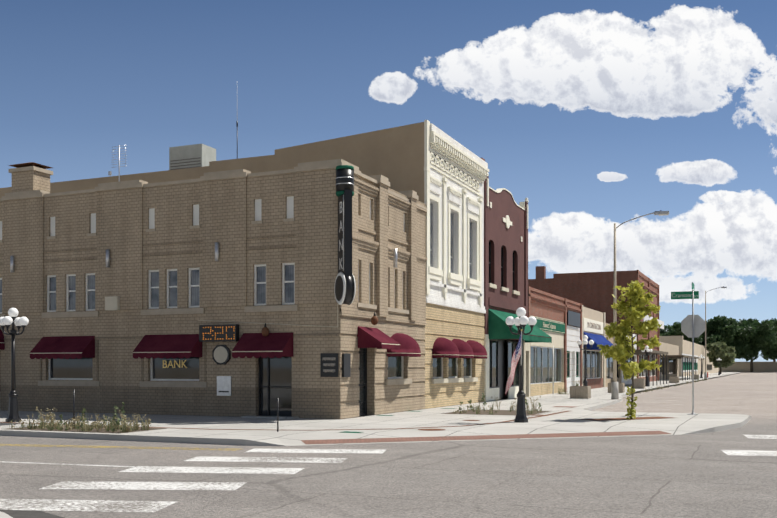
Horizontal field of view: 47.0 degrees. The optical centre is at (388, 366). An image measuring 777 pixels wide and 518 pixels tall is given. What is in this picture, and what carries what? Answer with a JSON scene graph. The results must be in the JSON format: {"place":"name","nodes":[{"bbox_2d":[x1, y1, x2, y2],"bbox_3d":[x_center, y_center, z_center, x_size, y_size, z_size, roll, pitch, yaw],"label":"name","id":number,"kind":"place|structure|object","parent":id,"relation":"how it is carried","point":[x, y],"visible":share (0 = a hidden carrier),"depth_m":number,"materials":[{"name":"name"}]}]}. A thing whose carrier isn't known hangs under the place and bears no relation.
{"place":"outdoors","nodes":[
{"label":"outdoors","id":0,"kind":"place"},
{"bbox_2d":[10,242,396,395],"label":"wall fixtures","id":1,"kind":"object","parent":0,"point":[221,354],"visible":0.96,"depth_m":31.69,"materials":[{"name":"metal"}]},
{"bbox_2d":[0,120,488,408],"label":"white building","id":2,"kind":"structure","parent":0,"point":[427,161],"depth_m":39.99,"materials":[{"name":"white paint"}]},
{"bbox_2d":[430,201,472,378],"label":"windows","id":3,"kind":"structure","parent":2,"relation":"attached to","point":[437,364],"depth_m":41.24,"materials":[{"name":"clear glass"}]},
{"bbox_2d":[0,372,750,517],"bbox_3d":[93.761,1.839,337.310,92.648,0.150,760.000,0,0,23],"label":"sidewalk","id":4,"kind":"structure","parent":0,"point":[311,432],"depth_m":26.86,"materials":[{"name":"concrete"}]},
{"bbox_2d":[0,159,426,418],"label":"bank","id":5,"kind":"structure","parent":4,"relation":"on","point":[305,239],"depth_m":32.84,"materials":[{"name":"beige brick"}]},
{"bbox_2d":[108,121,237,180],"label":"antennas","id":6,"kind":"object","parent":5,"relation":"on","point":[110,172],"visible":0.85,"depth_m":35.25,"materials":[{"name":"black metal"}]},
{"bbox_2d":[163,360,186,367],"bbox_3d":[-7.829,-0.104,32.752,1.088,0.288,0.008,0,0,23],"label":"bank window lettering","id":7,"kind":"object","parent":5,"relation":"attached to","point":[174,364],"depth_m":32.77,"materials":[{"name":"gold metal"}]},
{"bbox_2d":[0,196,404,416],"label":"windows","id":8,"kind":"structure","parent":5,"relation":"attached to","point":[274,378],"depth_m":32.63,"materials":[{"name":"glass"}]},
{"bbox_2d":[0,326,486,358],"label":"awnings","id":9,"kind":"object","parent":5,"relation":"on","point":[258,345],"visible":0.96,"depth_m":32.53,"materials":[{"name":"red fabric"}]},
{"bbox_2d":[334,165,355,304],"bbox_3d":[-1.439,-4.316,29.501,0.628,4.560,1.100,0,0,-22],"label":"blade sign","id":10,"kind":"object","parent":5,"relation":"on","point":[345,288],"visible":1,"depth_m":29.20,"materials":[{"name":"black metal"}]},
{"bbox_2d":[9,377,706,432],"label":"grasses","id":11,"kind":"object","parent":4,"relation":"on","point":[123,426],"visible":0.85,"depth_m":25.24,"materials":[{"name":"green plant"}]},
{"bbox_2d":[0,307,721,422],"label":"lamps","id":12,"kind":"object","parent":4,"relation":"on","point":[521,320],"visible":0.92,"depth_m":28.52,"materials":[{"name":"black metal"}]},
{"bbox_2d":[505,329,521,394],"bbox_3d":[3.909,-0.135,27.897,0.519,2.048,1.226,0,0,7],"label":"flag","id":13,"kind":"object","parent":12,"relation":"attached to","point":[517,353],"visible":0.98,"depth_m":27.74,"materials":[{"name":"multicoloured fabric"}]},
{"bbox_2d":[73,372,707,431],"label":"furniture","id":14,"kind":"object","parent":4,"relation":"on","point":[580,392],"visible":0.9,"depth_m":49.65,"materials":[{"name":"black metal"}]},
{"bbox_2d":[484,173,529,401],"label":"maroon building","id":15,"kind":"structure","parent":4,"relation":"on","point":[505,220],"depth_m":48.85,"materials":[{"name":"brick"}]},
{"bbox_2d":[489,240,518,400],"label":"windows","id":16,"kind":"structure","parent":15,"relation":"attached to","point":[501,351],"depth_m":48.92,"materials":[{"name":"black glass"}]},
{"bbox_2d":[488,309,551,342],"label":"awnings","id":17,"kind":"object","parent":15,"relation":"attached to","point":[498,327],"visible":0.85,"depth_m":45.44,"materials":[{"name":"green fabric"}]},
{"bbox_2d":[528,286,581,395],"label":"storefront building","id":18,"kind":"structure","parent":4,"relation":"on","point":[546,305],"depth_m":61.00,"materials":[{"name":"brick"}]},
{"bbox_2d":[531,310,579,393],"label":"storefront windows","id":19,"kind":"structure","parent":18,"relation":"attached to","point":[545,364],"depth_m":58.61,"materials":[{"name":"grey glass"}]},
{"bbox_2d":[528,266,658,381],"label":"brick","id":20,"kind":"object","parent":4,"relation":"on","point":[592,290],"visible":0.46,"depth_m":97.94,"materials":[{"name":"red brick"}]},
{"bbox_2d":[639,355,655,376],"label":"windows","id":21,"kind":"structure","parent":20,"relation":"attached to","point":[642,373],"depth_m":104.22,"materials":[{"name":"glass"}]},
{"bbox_2d":[582,305,667,388],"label":"small building","id":22,"kind":"structure","parent":4,"relation":"on","point":[595,315],"depth_m":76.77,"materials":[{"name":"beige paint"}]},
{"bbox_2d":[587,322,600,329],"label":"sign lettering","id":23,"kind":"object","parent":22,"relation":"attached to","point":[595,325],"visible":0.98,"depth_m":73.02,"materials":[{"name":"black paint"}]},
{"bbox_2d":[583,332,612,349],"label":"awnings","id":24,"kind":"object","parent":22,"relation":"attached to","point":[597,339],"visible":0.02,"depth_m":69.88,"materials":[{"name":"blue fabric"}]},
{"bbox_2d":[583,317,631,378],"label":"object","id":25,"kind":"structure","parent":22,"relation":"attached to","point":[593,364],"depth_m":73.91,"materials":[{"name":"glass"}]},
{"bbox_2d":[597,280,661,418],"bbox_3d":[7.981,-0.560,29.980,2.388,4.769,1.877,0,0,-38],"label":"young tree","id":26,"kind":"object","parent":4,"relation":"on","point":[622,351],"visible":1,"depth_m":29.96,"materials":[{"name":"green plant"}]},
{"bbox_2d":[611,210,726,398],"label":"street lights","id":27,"kind":"object","parent":4,"relation":"on","point":[614,391],"visible":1,"depth_m":48.44,"materials":[{"name":"metal"}]},
{"bbox_2d":[671,282,704,414],"bbox_3d":[11.115,-0.606,33.091,0.932,4.980,0.872,0,0,-19],"label":"signpost","id":28,"kind":"object","parent":4,"relation":"on","point":[692,326],"visible":0.88,"depth_m":33.03,"materials":[{"name":"grey metal"}]},
{"bbox_2d":[659,315,776,373],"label":"trees","id":29,"kind":"object","parent":4,"relation":"on","point":[730,340],"visible":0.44,"depth_m":292.30,"materials":[{"name":"green plant"}]},
{"bbox_2d":[0,372,776,517],"bbox_3d":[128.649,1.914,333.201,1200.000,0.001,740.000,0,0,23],"label":"roads","id":30,"kind":"structure","parent":0,"point":[701,475],"depth_m":15.88,"materials":[{"name":"grey asphalt"}]},
{"bbox_2d":[0,389,776,517],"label":"paint","id":31,"kind":"object","parent":30,"relation":"on","point":[22,508],"visible":0.85,"depth_m":16.30,"materials":[{"name":"paint"}]},
{"bbox_2d":[0,0,776,361],"label":"sky","id":32,"kind":"structure","parent":0,"point":[599,114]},
{"bbox_2d":[643,315,776,380],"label":"buildings","id":33,"kind":"structure","parent":0,"point":[678,349],"depth_m":161.05,"materials":[{"name":"beige paint"}]}
]}

